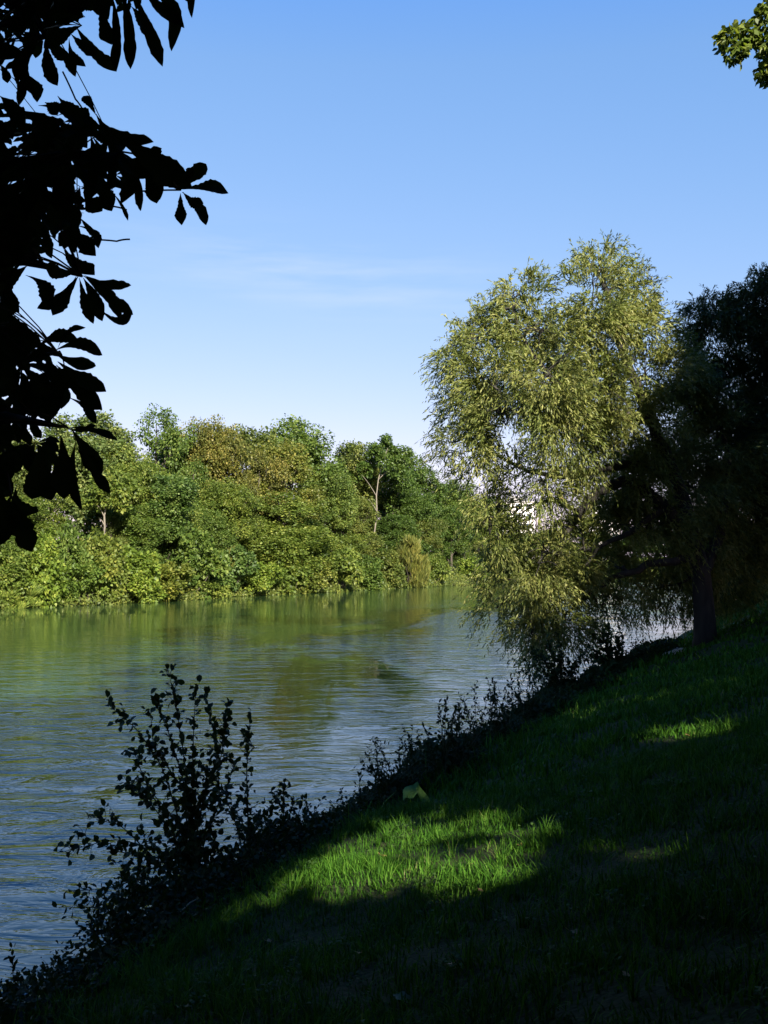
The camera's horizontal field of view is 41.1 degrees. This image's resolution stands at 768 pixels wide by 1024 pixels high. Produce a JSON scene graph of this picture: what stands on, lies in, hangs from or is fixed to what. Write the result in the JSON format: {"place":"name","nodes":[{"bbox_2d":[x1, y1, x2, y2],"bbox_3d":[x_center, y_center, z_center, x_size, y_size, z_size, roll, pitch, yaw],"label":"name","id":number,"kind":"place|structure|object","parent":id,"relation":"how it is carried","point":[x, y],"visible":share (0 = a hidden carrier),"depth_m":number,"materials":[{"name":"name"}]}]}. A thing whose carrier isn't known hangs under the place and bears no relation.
{"place":"outdoors","nodes":[
{"label":"outdoors","id":0,"kind":"place"},
{"bbox_2d":[0,568,741,1010],"bbox_3d":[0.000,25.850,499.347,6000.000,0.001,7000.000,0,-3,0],"label":"river water","id":1,"kind":"structure","parent":0,"point":[324,688],"depth_m":28.73,"materials":[{"name":"green liquid"}]},
{"bbox_2d":[0,0,767,556],"label":"sky","id":2,"kind":"structure","parent":0,"point":[377,162],"materials":[{"name":"blue"}]},
{"bbox_2d":[0,562,767,1023],"bbox_3d":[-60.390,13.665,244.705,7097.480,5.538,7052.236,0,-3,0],"label":"ground","id":3,"kind":"structure","parent":0,"point":[662,992],"depth_m":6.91,"materials":[{"name":"green plant"}]},
{"bbox_2d":[0,536,21,562],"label":"deciduous tree","id":4,"kind":"object","parent":3,"relation":"on","point":[11,541],"visible":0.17,"depth_m":82.74,"materials":[{"name":"green plant"}]},
{"bbox_2d":[3,942,20,991],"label":"nettle","id":5,"kind":"object","parent":3,"relation":"on","point":[11,960],"visible":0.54,"depth_m":9.13,"materials":[{"name":"green plant"}]},
{"bbox_2d":[0,542,32,607],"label":"bush","id":6,"kind":"object","parent":3,"relation":"on","point":[11,566],"visible":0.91,"depth_m":79.58,"materials":[{"name":"green plant"}]},
{"bbox_2d":[0,581,44,608],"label":"bush","id":7,"kind":"object","parent":3,"relation":"on","point":[32,600],"visible":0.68,"depth_m":79.80,"materials":[{"name":"green plant"}]},
{"bbox_2d":[1,423,57,517],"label":"deciduous tree","id":8,"kind":"object","parent":3,"relation":"on","point":[18,478],"visible":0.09,"depth_m":88.39,"materials":[{"name":"green plant"}]},
{"bbox_2d":[12,520,65,556],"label":"deciduous tree","id":9,"kind":"object","parent":3,"relation":"on","point":[37,528],"visible":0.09,"depth_m":84.60,"materials":[{"name":"green plant"}]},
{"bbox_2d":[20,527,67,607],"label":"bush","id":10,"kind":"object","parent":3,"relation":"on","point":[45,568],"visible":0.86,"depth_m":81.38,"materials":[{"name":"green plant"}]},
{"bbox_2d":[6,490,87,538],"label":"deciduous tree","id":11,"kind":"object","parent":3,"relation":"on","point":[58,517],"visible":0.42,"depth_m":87.10,"materials":[{"name":"green plant"}]},
{"bbox_2d":[40,949,103,993],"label":"weed","id":12,"kind":"object","parent":3,"relation":"on","point":[50,970],"visible":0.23,"depth_m":9.30,"materials":[{"name":"green plant"}]},
{"bbox_2d":[55,517,94,597],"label":"bush","id":13,"kind":"object","parent":3,"relation":"on","point":[68,549],"visible":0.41,"depth_m":84.60,"materials":[{"name":"green plant"}]},
{"bbox_2d":[57,558,116,603],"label":"bush","id":14,"kind":"object","parent":3,"relation":"on","point":[87,580],"visible":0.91,"depth_m":83.93,"materials":[{"name":"green plant"}]},
{"bbox_2d":[41,409,136,538],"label":"deciduous tree","id":15,"kind":"object","parent":3,"relation":"on","point":[99,444],"visible":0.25,"depth_m":96.44,"materials":[{"name":"green plant"}]},
{"bbox_2d":[75,526,130,603],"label":"bush","id":16,"kind":"object","parent":3,"relation":"on","point":[100,546],"visible":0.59,"depth_m":86.55,"materials":[{"name":"green plant"}]},
{"bbox_2d":[62,889,144,958],"bbox_3d":[-2.597,3.868,9.672,0.746,0.652,0.549,-2,-3,34],"label":"shore shrub","id":17,"kind":"object","parent":3,"relation":"on","point":[116,925],"visible":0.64,"depth_m":9.63,"materials":[{"name":"green plant"}]},
{"bbox_2d":[82,465,141,533],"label":"leaning tree","id":18,"kind":"object","parent":3,"relation":"on","point":[117,499],"visible":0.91,"depth_m":90.30,"materials":[{"name":"green plant"}]},
{"bbox_2d":[94,514,130,577],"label":"deciduous tree","id":19,"kind":"object","parent":3,"relation":"on","point":[110,528],"visible":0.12,"depth_m":92.90,"materials":[{"name":"green plant"}]},
{"bbox_2d":[0,0,227,551],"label":"horse chestnut tree","id":20,"kind":"object","parent":3,"relation":"on","point":[29,201],"visible":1,"depth_m":3.17,"materials":[{"name":"green plant"}]},
{"bbox_2d":[52,844,182,927],"bbox_3d":[-2.654,3.833,10.477,1.396,0.908,0.864,0,-3,0],"label":"shore shrub","id":21,"kind":"object","parent":3,"relation":"on","point":[142,870],"visible":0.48,"depth_m":10.47,"materials":[{"name":"green plant"}]},
{"bbox_2d":[80,440,166,549],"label":"deciduous tree","id":22,"kind":"object","parent":3,"relation":"on","point":[136,470],"visible":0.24,"depth_m":95.93,"materials":[{"name":"green plant"}]},
{"bbox_2d":[105,544,168,602],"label":"bush","id":23,"kind":"object","parent":3,"relation":"on","point":[144,582],"visible":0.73,"depth_m":88.93,"materials":[{"name":"green plant"}]},
{"bbox_2d":[106,504,170,563],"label":"deciduous tree","id":24,"kind":"object","parent":3,"relation":"on","point":[139,528],"visible":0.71,"depth_m":93.95,"materials":[{"name":"green plant"}]},
{"bbox_2d":[53,664,245,898],"bbox_3d":[-2.619,3.044,11.393,2.060,2.714,1.112,0,-3,0],"label":"alder sapling","id":25,"kind":"object","parent":3,"relation":"on","point":[187,801],"visible":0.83,"depth_m":11.47,"materials":[{"name":"green plant"}]},
{"bbox_2d":[131,472,199,563],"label":"deciduous tree","id":26,"kind":"object","parent":3,"relation":"on","point":[175,501],"visible":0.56,"depth_m":96.94,"materials":[{"name":"green plant"}]},
{"bbox_2d":[134,403,203,556],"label":"deciduous tree","id":27,"kind":"object","parent":3,"relation":"on","point":[171,438],"visible":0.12,"depth_m":108.16,"materials":[{"name":"green plant"}]},
{"bbox_2d":[153,561,196,601],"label":"bush","id":28,"kind":"object","parent":3,"relation":"on","point":[173,581],"visible":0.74,"depth_m":91.44,"materials":[{"name":"green plant"}]},
{"bbox_2d":[152,429,211,500],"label":"deciduous tree","id":29,"kind":"object","parent":3,"relation":"on","point":[161,456],"visible":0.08,"depth_m":111.91,"materials":[{"name":"green plant"}]},
{"bbox_2d":[158,509,205,560],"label":"deciduous tree","id":30,"kind":"object","parent":3,"relation":"on","point":[193,518],"visible":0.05,"depth_m":101.86,"materials":[{"name":"green plant"}]},
{"bbox_2d":[134,862,238,911],"bbox_3d":[-2.007,3.879,10.426,1.178,0.650,0.822,0,-3,0],"label":"shore shrub","id":31,"kind":"object","parent":3,"relation":"on","point":[193,880],"visible":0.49,"depth_m":10.31,"materials":[{"name":"green plant"}]},
{"bbox_2d":[168,458,224,549],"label":"deciduous tree","id":32,"kind":"object","parent":3,"relation":"on","point":[187,470],"visible":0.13,"depth_m":107.38,"materials":[{"name":"green plant"}]},
{"bbox_2d":[164,521,230,598],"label":"bush","id":33,"kind":"object","parent":3,"relation":"on","point":[189,544],"visible":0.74,"depth_m":96.67,"materials":[{"name":"green plant"}]},
{"bbox_2d":[147,818,271,883],"bbox_3d":[-1.885,3.793,11.242,1.372,0.797,0.722,0,-3,0],"label":"shore shrub","id":34,"kind":"object","parent":3,"relation":"on","point":[197,855],"visible":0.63,"depth_m":11.16,"materials":[{"name":"green plant"}]},
{"bbox_2d":[189,563,232,598],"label":"bush","id":35,"kind":"object","parent":3,"relation":"on","point":[215,587],"visible":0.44,"depth_m":97.64,"materials":[{"name":"green plant"}]},
{"bbox_2d":[169,414,257,534],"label":"deciduous tree","id":36,"kind":"object","parent":3,"relation":"on","point":[217,455],"visible":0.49,"depth_m":112.76,"materials":[{"name":"green plant"}]},
{"bbox_2d":[197,509,239,554],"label":"deciduous tree","id":37,"kind":"object","parent":3,"relation":"on","point":[226,543],"visible":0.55,"depth_m":105.30,"materials":[{"name":"green plant"}]},
{"bbox_2d":[196,476,263,544],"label":"deciduous tree","id":38,"kind":"object","parent":3,"relation":"on","point":[227,498],"visible":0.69,"depth_m":107.48,"materials":[{"name":"green plant"}]},
{"bbox_2d":[228,546,240,583],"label":"bush","id":39,"kind":"object","parent":3,"relation":"on","point":[232,562],"visible":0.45,"depth_m":104.02,"materials":[{"name":"green plant"}]},
{"bbox_2d":[218,544,259,594],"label":"bush","id":40,"kind":"object","parent":3,"relation":"on","point":[242,558],"visible":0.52,"depth_m":103.16,"materials":[{"name":"green plant"}]},
{"bbox_2d":[217,423,286,518],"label":"deciduous tree","id":41,"kind":"object","parent":3,"relation":"on","point":[253,436],"visible":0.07,"depth_m":121.11,"materials":[{"name":"green plant"}]},
{"bbox_2d":[229,512,275,562],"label":"deciduous tree","id":42,"kind":"object","parent":3,"relation":"on","point":[253,544],"visible":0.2,"depth_m":109.48,"materials":[{"name":"green plant"}]},
{"bbox_2d":[218,707,291,848],"bbox_3d":[-1.540,3.255,12.204,0.897,1.850,0.453,0,-3,0],"label":"alder sapling","id":43,"kind":"object","parent":3,"relation":"on","point":[250,826],"visible":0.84,"depth_m":12.16,"materials":[{"name":"green plant"}]},
{"bbox_2d":[228,448,293,531],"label":"deciduous tree","id":44,"kind":"object","parent":3,"relation":"on","point":[251,478],"visible":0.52,"depth_m":116.00,"materials":[{"name":"green plant"}]},
{"bbox_2d":[241,562,285,595],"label":"bush","id":45,"kind":"object","parent":3,"relation":"on","point":[263,578],"visible":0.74,"depth_m":105.09,"materials":[{"name":"green plant"}]},
{"bbox_2d":[220,820,312,861],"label":"shore shrub","id":46,"kind":"object","parent":3,"relation":"on","point":[256,837],"visible":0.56,"depth_m":11.63,"materials":[{"name":"green plant"}]},
{"bbox_2d":[224,779,329,851],"bbox_3d":[-1.316,3.704,12.645,1.292,0.979,0.812,1,-3,-11],"label":"shore shrub","id":47,"kind":"object","parent":3,"relation":"on","point":[266,821],"visible":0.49,"depth_m":12.53,"materials":[{"name":"green plant"}]},
{"bbox_2d":[243,437,328,531],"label":"deciduous tree","id":48,"kind":"object","parent":3,"relation":"on","point":[286,451],"visible":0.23,"depth_m":118.88,"materials":[{"name":"green plant"}]},
{"bbox_2d":[263,541,313,593],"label":"bush","id":49,"kind":"object","parent":3,"relation":"on","point":[289,577],"visible":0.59,"depth_m":109.64,"materials":[{"name":"green plant"}]},
{"bbox_2d":[243,490,341,577],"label":"deciduous tree","id":50,"kind":"object","parent":3,"relation":"on","point":[282,535],"visible":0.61,"depth_m":112.38,"materials":[{"name":"green plant"}]},
{"bbox_2d":[302,795,311,820],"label":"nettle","id":51,"kind":"object","parent":3,"relation":"on","point":[306,806],"visible":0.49,"depth_m":13.05,"materials":[{"name":"green plant"}]},
{"bbox_2d":[259,413,355,535],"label":"deciduous tree","id":52,"kind":"object","parent":3,"relation":"on","point":[296,430],"visible":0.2,"depth_m":127.16,"materials":[{"name":"green plant"}]},
{"bbox_2d":[285,516,331,557],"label":"deciduous tree","id":53,"kind":"object","parent":3,"relation":"on","point":[307,524],"visible":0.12,"depth_m":116.18,"materials":[{"name":"green plant"}]},
{"bbox_2d":[297,555,337,593],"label":"bush","id":54,"kind":"object","parent":3,"relation":"on","point":[316,583],"visible":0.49,"depth_m":112.76,"materials":[{"name":"green plant"}]},
{"bbox_2d":[287,796,347,835],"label":"shore shrub","id":55,"kind":"object","parent":3,"relation":"on","point":[336,810],"visible":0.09,"depth_m":13.47,"materials":[{"name":"green plant"}]},
{"bbox_2d":[287,462,360,551],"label":"deciduous tree","id":56,"kind":"object","parent":3,"relation":"on","point":[347,507],"visible":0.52,"depth_m":125.16,"materials":[{"name":"green plant"}]},
{"bbox_2d":[0,565,657,608],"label":"bushes","id":57,"kind":"object","parent":3,"relation":"on","point":[456,577],"visible":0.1,"depth_m":105.28,"materials":[{"name":"green plant"}]},
{"bbox_2d":[336,787,343,814],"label":"nettle","id":58,"kind":"object","parent":3,"relation":"on","point":[341,798],"visible":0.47,"depth_m":13.65,"materials":[{"name":"green plant"}]},
{"bbox_2d":[317,547,364,587],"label":"bush","id":59,"kind":"object","parent":3,"relation":"on","point":[345,566],"visible":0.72,"depth_m":116.09,"materials":[{"name":"green plant"}]},
{"bbox_2d":[0,636,684,1023],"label":"undergrowth","id":60,"kind":"object","parent":3,"relation":"on","point":[10,996],"visible":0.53,"depth_m":10.04,"materials":[{"name":"green plant"}]},
{"bbox_2d":[324,516,370,552],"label":"deciduous tree","id":61,"kind":"object","parent":3,"relation":"on","point":[357,542],"visible":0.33,"depth_m":126.48,"materials":[{"name":"green plant"}]},
{"bbox_2d":[325,780,386,816],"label":"shore shrub","id":62,"kind":"object","parent":3,"relation":"on","point":[368,792],"visible":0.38,"depth_m":14.12,"materials":[{"name":"green plant"}]},
{"bbox_2d":[336,496,384,562],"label":"deciduous tree","id":63,"kind":"object","parent":3,"relation":"on","point":[373,539],"visible":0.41,"depth_m":132.82,"materials":[{"name":"green plant"}]},
{"bbox_2d":[334,438,387,559],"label":"deciduous tree","id":64,"kind":"object","parent":3,"relation":"on","point":[354,455],"visible":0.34,"depth_m":139.20,"materials":[{"name":"green plant"}]},
{"bbox_2d":[356,555,385,589],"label":"bush","id":65,"kind":"object","parent":3,"relation":"on","point":[371,574],"visible":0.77,"depth_m":122.73,"materials":[{"name":"green plant"}]},
{"bbox_2d":[370,482,397,561],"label":"deciduous tree","id":66,"kind":"object","parent":3,"relation":"on","point":[380,507],"visible":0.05,"depth_m":146.71,"materials":[{"name":"green plant"}]},
{"bbox_2d":[356,433,413,531],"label":"leaning tree","id":67,"kind":"object","parent":3,"relation":"on","point":[392,454],"visible":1,"depth_m":135.67,"materials":[{"name":"green plant"}]},
{"bbox_2d":[371,546,406,587],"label":"bush","id":68,"kind":"object","parent":3,"relation":"on","point":[392,570],"visible":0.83,"depth_m":130.51,"materials":[{"name":"green plant"}]},
{"bbox_2d":[354,736,434,806],"bbox_3d":[0.170,3.684,14.611,1.200,1.052,0.852,0,-3,0],"label":"shore shrub","id":69,"kind":"object","parent":3,"relation":"on","point":[378,773],"visible":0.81,"depth_m":14.57,"materials":[{"name":"green plant"}]},
{"bbox_2d":[374,513,415,552],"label":"deciduous tree","id":70,"kind":"object","parent":3,"relation":"on","point":[393,534],"visible":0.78,"depth_m":136.87,"materials":[{"name":"green plant"}]},
{"bbox_2d":[385,991,410,1002],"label":"fallen leaf","id":71,"kind":"object","parent":3,"relation":"on","point":[398,996],"visible":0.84,"depth_m":5.56,"materials":[{"name":"grey plant"}]},
{"bbox_2d":[375,445,429,518],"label":"deciduous tree","id":72,"kind":"object","parent":3,"relation":"on","point":[396,487],"visible":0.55,"depth_m":143.43,"materials":[{"name":"green plant"}]},
{"bbox_2d":[405,733,414,779],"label":"nettle","id":73,"kind":"object","parent":3,"relation":"on","point":[409,743],"visible":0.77,"depth_m":15.05,"materials":[{"name":"green plant"}]},
{"bbox_2d":[395,533,430,586],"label":"bush","id":74,"kind":"object","parent":3,"relation":"on","point":[408,551],"visible":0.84,"depth_m":133.62,"materials":[{"name":"green plant"}]},
{"bbox_2d":[384,488,447,556],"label":"deciduous tree","id":75,"kind":"object","parent":3,"relation":"on","point":[416,508],"visible":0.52,"depth_m":143.94,"materials":[{"name":"green plant"}]},
{"bbox_2d":[403,782,429,803],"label":"broad leaved plant","id":76,"kind":"object","parent":3,"relation":"on","point":[416,788],"visible":0.8,"depth_m":12.96,"materials":[{"name":"green plant"}]},
{"bbox_2d":[407,558,430,586],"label":"bush","id":77,"kind":"object","parent":3,"relation":"on","point":[412,564],"visible":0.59,"depth_m":134.16,"materials":[{"name":"green plant"}]},
{"bbox_2d":[407,464,449,550],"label":"deciduous tree","id":78,"kind":"object","parent":3,"relation":"on","point":[423,485],"visible":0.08,"depth_m":160.45,"materials":[{"name":"green plant"}]},
{"bbox_2d":[413,514,448,555],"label":"deciduous tree","id":79,"kind":"object","parent":3,"relation":"on","point":[431,541],"visible":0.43,"depth_m":144.26,"materials":[{"name":"green plant"}]},
{"bbox_2d":[426,554,452,582],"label":"bush","id":80,"kind":"object","parent":3,"relation":"on","point":[439,564],"visible":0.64,"depth_m":138.20,"materials":[{"name":"green plant"}]},
{"bbox_2d":[392,695,493,775],"bbox_3d":[0.917,3.460,15.614,1.602,1.432,0.726,0,-3,0],"label":"shore shrub","id":81,"kind":"object","parent":3,"relation":"on","point":[444,759],"visible":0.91,"depth_m":15.61,"materials":[{"name":"green plant"}]},
{"bbox_2d":[135,689,767,1023],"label":"lawn weeds","id":82,"kind":"object","parent":3,"relation":"on","point":[747,1002],"visible":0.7,"depth_m":6.96,"materials":[{"name":"green plant"}]},
{"bbox_2d":[430,505,473,571],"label":"deciduous tree","id":83,"kind":"object","parent":3,"relation":"on","point":[448,517],"visible":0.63,"depth_m":156.04,"materials":[{"name":"green plant"}]},
{"bbox_2d":[426,479,477,566],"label":"deciduous tree","id":84,"kind":"object","parent":3,"relation":"on","point":[452,500],"visible":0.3,"depth_m":165.90,"materials":[{"name":"green plant"}]},
{"bbox_2d":[443,523,480,566],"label":"deciduous tree","id":85,"kind":"object","parent":3,"relation":"on","point":[457,555],"visible":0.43,"depth_m":157.49,"materials":[{"name":"green plant"}]},
{"bbox_2d":[419,728,508,764],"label":"shore shrub","id":86,"kind":"object","parent":3,"relation":"on","point":[476,749],"visible":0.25,"depth_m":16.38,"materials":[{"name":"green plant"}]},
{"bbox_2d":[455,553,489,583],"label":"bush","id":87,"kind":"object","parent":3,"relation":"on","point":[465,563],"visible":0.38,"depth_m":148.32,"materials":[{"name":"green plant"}]},
{"bbox_2d":[462,494,506,553],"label":"deciduous tree","id":88,"kind":"object","parent":3,"relation":"on","point":[478,508],"visible":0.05,"depth_m":171.08,"materials":[{"name":"green plant"}]},
{"bbox_2d":[467,515,503,558],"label":"deciduous tree","id":89,"kind":"object","parent":3,"relation":"on","point":[483,535],"visible":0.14,"depth_m":164.52,"materials":[{"name":"green plant"}]},
{"bbox_2d":[448,677,525,743],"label":"shore shrub","id":90,"kind":"object","parent":3,"relation":"on","point":[496,721],"visible":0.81,"depth_m":17.84,"materials":[{"name":"green plant"}]},
{"bbox_2d":[477,703,543,729],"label":"shore shrub","id":91,"kind":"object","parent":3,"relation":"on","point":[513,709],"visible":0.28,"depth_m":19.41,"materials":[{"name":"green plant"}]},
{"bbox_2d":[506,496,534,532],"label":"apartment building","id":92,"kind":"structure","parent":3,"relation":"on","point":[525,511],"depth_m":320.64,"materials":[{"name":"white concrete"}]},
{"bbox_2d":[486,664,556,722],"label":"shore shrub","id":93,"kind":"object","parent":3,"relation":"on","point":[528,697],"visible":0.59,"depth_m":21.33,"materials":[{"name":"green plant"}]},
{"bbox_2d":[497,516,545,561],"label":"deciduous tree","id":94,"kind":"object","parent":3,"relation":"on","point":[525,538],"visible":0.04,"depth_m":180.23,"materials":[{"name":"green plant"}]},
{"bbox_2d":[513,676,582,703],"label":"shore shrub","id":95,"kind":"object","parent":3,"relation":"on","point":[554,694],"visible":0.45,"depth_m":22.42,"materials":[{"name":"green plant"}]},
{"bbox_2d":[523,530,579,566],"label":"deciduous tree","id":96,"kind":"object","parent":3,"relation":"on","point":[548,549],"visible":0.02,"depth_m":194.47,"materials":[{"name":"green plant"}]},
{"bbox_2d":[517,628,609,691],"bbox_3d":[4.307,3.750,24.896,2.234,1.911,0.900,0,-3,0],"label":"shore shrub","id":97,"kind":"object","parent":3,"relation":"on","point":[559,670],"visible":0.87,"depth_m":24.77,"materials":[{"name":"green plant"}]},
{"bbox_2d":[413,229,767,690],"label":"willow tree","id":98,"kind":"object","parent":3,"relation":"on","point":[704,532],"visible":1,"depth_m":32.21,"materials":[{"name":"green plant"}]},
{"bbox_2d":[569,534,624,564],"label":"deciduous tree","id":99,"kind":"object","parent":3,"relation":"on","point":[588,541],"visible":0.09,"depth_m":218.94,"materials":[{"name":"green plant"}]},
{"bbox_2d":[580,622,643,664],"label":"shore shrub","id":100,"kind":"object","parent":3,"relation":"on","point":[608,649],"visible":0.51,"depth_m":30.69,"materials":[{"name":"green plant"}]},
{"bbox_2d":[620,636,656,654],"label":"shore shrub","id":101,"kind":"object","parent":3,"relation":"on","point":[643,649],"visible":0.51,"depth_m":34.80,"materials":[{"name":"green plant"}]},
{"bbox_2d":[663,261,767,603],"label":"willow tree","id":102,"kind":"object","parent":3,"relation":"on","point":[741,320],"visible":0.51,"depth_m":38.28,"materials":[{"name":"green plant"}]},
{"bbox_2d":[711,0,767,89],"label":"deciduous tree","id":103,"kind":"object","parent":3,"relation":"on","point":[741,42],"visible":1,"depth_m":12.72,"materials":[{"name":"green plant"}]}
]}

